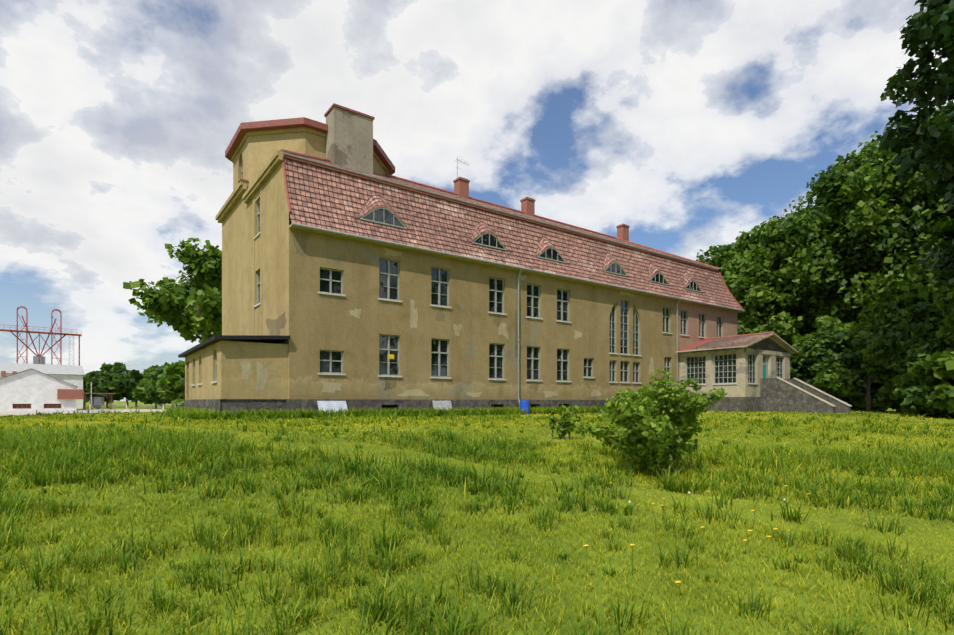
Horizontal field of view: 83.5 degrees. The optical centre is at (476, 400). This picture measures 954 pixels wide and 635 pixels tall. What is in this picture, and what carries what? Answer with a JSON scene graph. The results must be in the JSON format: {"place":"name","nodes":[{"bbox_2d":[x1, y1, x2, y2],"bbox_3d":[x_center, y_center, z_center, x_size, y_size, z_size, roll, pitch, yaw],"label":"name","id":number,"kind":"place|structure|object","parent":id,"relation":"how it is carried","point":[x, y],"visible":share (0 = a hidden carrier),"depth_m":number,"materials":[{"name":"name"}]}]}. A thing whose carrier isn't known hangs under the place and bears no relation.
{"place":"outdoors","nodes":[
{"label":"outdoors","id":0,"kind":"place"},
{"bbox_2d":[114,399,138,405],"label":"distant tree","id":1,"kind":"object","parent":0,"point":[128,400],"depth_m":162.06,"materials":[{"name":"green plant"}]},
{"bbox_2d":[232,127,388,190],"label":"roof tower","id":2,"kind":"structure","parent":0,"point":[255,151],"depth_m":31.09,"materials":[{"name":"beige paint"}]},
{"bbox_2d":[455,157,467,177],"bbox_3d":[-1.191,-16.529,41.142,0.863,4.100,1.466,0,0,32],"label":"roof antenna","id":3,"kind":"object","parent":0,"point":[457,165],"visible":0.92,"depth_m":40.64,"materials":[{"name":"grey metal"}]},
{"bbox_2d":[0,401,953,634],"bbox_3d":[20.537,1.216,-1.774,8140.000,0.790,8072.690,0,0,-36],"label":"lawn ground","id":4,"kind":"structure","parent":0,"point":[764,515],"depth_m":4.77,"materials":[{"name":"green plant"}]},
{"bbox_2d":[0,306,115,410],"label":"industrial building","id":5,"kind":"structure","parent":4,"relation":"on","point":[38,384],"depth_m":85.94,"materials":[{"name":"white paint"}]},
{"bbox_2d":[0,409,166,415],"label":"road","id":6,"kind":"structure","parent":4,"relation":"on","point":[16,413],"depth_m":79.11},
{"bbox_2d":[83,370,99,405],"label":"distant tree","id":7,"kind":"object","parent":4,"relation":"on","point":[93,377],"depth_m":150.68,"materials":[{"name":"green plant"}]},
{"bbox_2d":[94,362,137,407],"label":"distant tree","id":8,"kind":"object","parent":4,"relation":"on","point":[119,381],"depth_m":121.56,"materials":[{"name":"green plant"}]},
{"bbox_2d":[127,369,145,406],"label":"distant tree","id":9,"kind":"object","parent":4,"relation":"on","point":[137,375],"depth_m":135.50,"materials":[{"name":"green plant"}]},
{"bbox_2d":[132,367,157,408],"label":"distant tree","id":10,"kind":"object","parent":4,"relation":"on","point":[139,392],"depth_m":108.93,"materials":[{"name":"green plant"}]},
{"bbox_2d":[144,362,173,407],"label":"distant tree","id":11,"kind":"object","parent":4,"relation":"on","point":[151,388],"depth_m":95.17,"materials":[{"name":"green plant"}]},
{"bbox_2d":[155,360,184,407],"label":"distant tree","id":12,"kind":"object","parent":4,"relation":"on","point":[170,383],"visible":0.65,"depth_m":78.83,"materials":[{"name":"green plant"}]},
{"bbox_2d":[123,238,221,342],"bbox_3d":[-22.505,-5.988,44.617,11.811,14.949,11.358,0,0,-36],"label":"tree","id":13,"kind":"object","parent":4,"relation":"on","point":[171,300],"depth_m":43.01,"materials":[{"name":"green plant"}]},
{"bbox_2d":[184,340,287,415],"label":"annex walls","id":14,"kind":"structure","parent":4,"relation":"on","point":[231,389],"depth_m":24.25,"materials":[{"name":"paint"}]},
{"bbox_2d":[317,354,529,413],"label":"boards","id":15,"kind":"object","parent":4,"relation":"on","point":[442,405],"visible":0.58,"depth_m":27.67,"materials":[{"name":"plastic"}]},
{"bbox_2d":[90,397,897,411],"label":"fences","id":16,"kind":"object","parent":4,"relation":"on","point":[175,407],"visible":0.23,"depth_m":66.87,"materials":[{"name":"metal"}]},
{"bbox_2d":[242,164,781,410],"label":"window panes","id":17,"kind":"structure","parent":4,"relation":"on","point":[383,215],"depth_m":32.24,"materials":[{"name":"glass"}]},
{"bbox_2d":[284,446,809,598],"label":"dandelions","id":18,"kind":"object","parent":4,"relation":"on","point":[702,527],"visible":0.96,"depth_m":4.80,"materials":[{"name":"yellow plant"}]},
{"bbox_2d":[548,404,580,439],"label":"shrub sapling","id":19,"kind":"object","parent":4,"relation":"on","point":[570,424],"depth_m":14.45,"materials":[{"name":"green plant"}]},
{"bbox_2d":[575,368,727,477],"bbox_3d":[3.035,0.373,9.518,2.584,1.925,2.258,0,0,-36],"label":"bush","id":20,"kind":"object","parent":4,"relation":"on","point":[679,425],"depth_m":8.94,"materials":[{"name":"green plant"}]},
{"bbox_2d":[696,242,795,323],"bbox_3d":[33.431,-9.203,65.128,15.421,21.998,14.124,0,0,-36],"label":"tree","id":21,"kind":"object","parent":4,"relation":"on","point":[724,251],"visible":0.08,"depth_m":63.10,"materials":[{"name":"green plant"}]},
{"bbox_2d":[675,333,851,413],"bbox_3d":[22.117,-1.719,40.917,8.100,6.880,10.200,0,0,-36],"label":"entrance porch","id":22,"kind":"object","parent":4,"relation":"on","point":[771,392],"depth_m":39.45,"materials":[{"name":"beige paint"}]},
{"bbox_2d":[763,356,767,377],"bbox_3d":[21.878,-2.314,40.737,1.160,2.270,0.090,0,0,-36],"label":"veranda door","id":23,"kind":"structure","parent":22,"relation":"attached to","point":[765,370],"depth_m":40.89,"materials":[{"name":"teal wood"}]},
{"bbox_2d":[720,210,871,341],"bbox_3d":[33.737,-9.117,59.040,16.286,21.640,16.545,0,0,-36],"label":"tree","id":24,"kind":"object","parent":4,"relation":"on","point":[770,251],"depth_m":55.44,"materials":[{"name":"green plant"}]},
{"bbox_2d":[781,329,814,372],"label":"understory tree","id":25,"kind":"object","parent":4,"relation":"on","point":[797,338],"visible":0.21,"depth_m":52.54,"materials":[{"name":"green plant"}]},
{"bbox_2d":[790,341,814,382],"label":"tree","id":26,"kind":"object","parent":4,"relation":"on","point":[804,376],"depth_m":48.71,"materials":[{"name":"green plant"}]},
{"bbox_2d":[761,196,860,336],"bbox_3d":[40.121,-10.902,62.133,16.431,25.718,17.838,0,0,-36],"label":"tree","id":27,"kind":"object","parent":4,"relation":"on","point":[803,331],"depth_m":60.27,"materials":[{"name":"green plant"}]},
{"bbox_2d":[796,315,850,374],"bbox_3d":[33.230,-3.319,49.794,7.248,9.430,8.997,0,0,-36],"label":"understory tree","id":28,"kind":"object","parent":4,"relation":"on","point":[824,323],"visible":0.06,"depth_m":48.89,"materials":[{"name":"green plant"}]},
{"bbox_2d":[796,326,879,410],"bbox_3d":[30.074,-2.537,45.261,6.631,7.666,7.834,0,0,-36],"label":"undergrowth bush","id":29,"kind":"object","parent":4,"relation":"on","point":[830,346],"visible":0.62,"depth_m":44.00,"materials":[{"name":"green plant"}]},
{"bbox_2d":[812,328,902,411],"bbox_3d":[31.257,-2.278,42.827,6.898,7.150,7.774,0,0,-36],"label":"undergrowth bush","id":30,"kind":"object","parent":4,"relation":"on","point":[876,358],"depth_m":42.30,"materials":[{"name":"green plant"}]},
{"bbox_2d":[773,150,953,322],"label":"tree","id":31,"kind":"object","parent":4,"relation":"on","point":[828,197],"depth_m":51.98,"materials":[{"name":"green plant"}]},
{"bbox_2d":[827,300,907,411],"bbox_3d":[34.313,-3.493,46.178,7.730,9.727,6.647,0,0,-36],"label":"understory tree","id":32,"kind":"object","parent":4,"relation":"on","point":[877,317],"depth_m":43.72,"materials":[{"name":"green plant"}]},
{"bbox_2d":[806,105,953,331],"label":"tree","id":33,"kind":"object","parent":4,"relation":"on","point":[910,275],"depth_m":47.74,"materials":[{"name":"green plant"}]},
{"bbox_2d":[846,100,953,284],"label":"tree","id":34,"kind":"object","parent":4,"relation":"on","point":[902,217],"depth_m":47.23,"materials":[{"name":"green plant"}]},
{"bbox_2d":[857,301,944,413],"bbox_3d":[33.152,-2.765,39.288,7.046,8.568,9.230,0,0,-36],"label":"undergrowth bush","id":35,"kind":"object","parent":4,"relation":"on","point":[890,338],"depth_m":38.47,"materials":[{"name":"green plant"}]},
{"bbox_2d":[887,334,925,385],"bbox_3d":[33.124,-2.567,36.638,5.680,8.128,6.837,0,0,-36],"label":"understory tree","id":36,"kind":"object","parent":4,"relation":"on","point":[902,368],"visible":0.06,"depth_m":37.55,"materials":[{"name":"green plant"}]},
{"bbox_2d":[876,164,953,304],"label":"tree","id":37,"kind":"object","parent":4,"relation":"on","point":[940,223],"visible":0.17,"depth_m":45.38,"materials":[{"name":"green plant"}]},
{"bbox_2d":[877,0,953,291],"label":"tree","id":38,"kind":"object","parent":4,"relation":"on","point":[932,26],"visible":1,"depth_m":30.83,"materials":[{"name":"green plant"}]},
{"bbox_2d":[890,314,945,375],"bbox_3d":[34.943,-3.890,40.651,6.749,6.561,7.181,0,0,-70],"label":"understory tree","id":39,"kind":"object","parent":4,"relation":"on","point":[899,324],"depth_m":42.52,"materials":[{"name":"green plant"}]},
{"bbox_2d":[892,338,953,399],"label":"understory tree","id":40,"kind":"object","parent":4,"relation":"on","point":[921,372],"visible":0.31,"depth_m":34.47,"materials":[{"name":"green plant"}]},
{"bbox_2d":[899,316,953,417],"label":"undergrowth bush","id":41,"kind":"object","parent":4,"relation":"on","point":[915,401],"visible":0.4,"depth_m":34.55,"materials":[{"name":"green plant"}]},
{"bbox_2d":[926,290,953,379],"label":"undergrowth bush","id":42,"kind":"object","parent":4,"relation":"on","point":[943,361],"visible":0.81,"depth_m":32.40,"materials":[{"name":"green plant"}]},
{"bbox_2d":[927,326,953,412],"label":"understory tree","id":43,"kind":"object","parent":4,"relation":"on","point":[942,396],"visible":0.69,"depth_m":32.20,"materials":[{"name":"green plant"}]},
{"bbox_2d":[0,0,953,400],"label":"sky","id":44,"kind":"structure","parent":0,"point":[688,125],"materials":[{"name":"white"}]},
{"bbox_2d":[222,162,736,411],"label":"manor walls","id":45,"kind":"structure","parent":0,"point":[316,323],"depth_m":30.20,"materials":[{"name":"yellow paint"}]},
{"bbox_2d":[240,230,669,397],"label":"plaster patches","id":46,"kind":"object","parent":45,"relation":"attached to","point":[300,240],"visible":0.94,"depth_m":27.84,"materials":[{"name":"beige paint"}]},
{"bbox_2d":[178,117,740,357],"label":"manor trim cornices","id":47,"kind":"object","parent":45,"relation":"attached to","point":[262,177],"visible":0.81,"depth_m":30.44,"materials":[{"name":"paint"}]},
{"bbox_2d":[191,232,757,385],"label":"window sills","id":48,"kind":"structure","parent":45,"relation":"attached to","point":[258,304],"depth_m":29.88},
{"bbox_2d":[201,159,782,383],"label":"window frames","id":49,"kind":"structure","parent":45,"relation":"in","point":[388,349],"depth_m":34.16,"materials":[{"name":"white wood"}]},
{"bbox_2d":[221,156,772,350],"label":"manor roof tiles","id":50,"kind":"object","parent":45,"relation":"on","point":[320,197],"visible":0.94,"depth_m":32.02,"materials":[{"name":"red tile"}]},
{"bbox_2d":[324,103,629,240],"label":"chimneys","id":51,"kind":"object","parent":50,"relation":"on","point":[349,138],"visible":0.83,"depth_m":31.00,"materials":[{"name":"beige paint"}]},
{"bbox_2d":[280,149,774,339],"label":"manor ridge tiles","id":52,"kind":"object","parent":50,"relation":"on","point":[326,160],"visible":0.67,"depth_m":41.23,"materials":[{"name":"red tile"}]},
{"bbox_2d":[291,222,744,406],"bbox_3d":[7.702,-3.821,36.412,40.280,8.685,0.485,0,0,-36],"label":"gutter and downspouts","id":53,"kind":"object","parent":45,"relation":"attached to","point":[417,248],"visible":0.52,"depth_m":32.76,"materials":[{"name":"metal"}]},
{"bbox_2d":[872,378,901,411],"bbox_3d":[36.511,-2.970,46.272,8.995,8.874,6.252,0,0,-36],"label":"undergrowth bush","id":54,"kind":"object","parent":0,"point":[874,385],"depth_m":45.48,"materials":[{"name":"green plant"}]}
]}

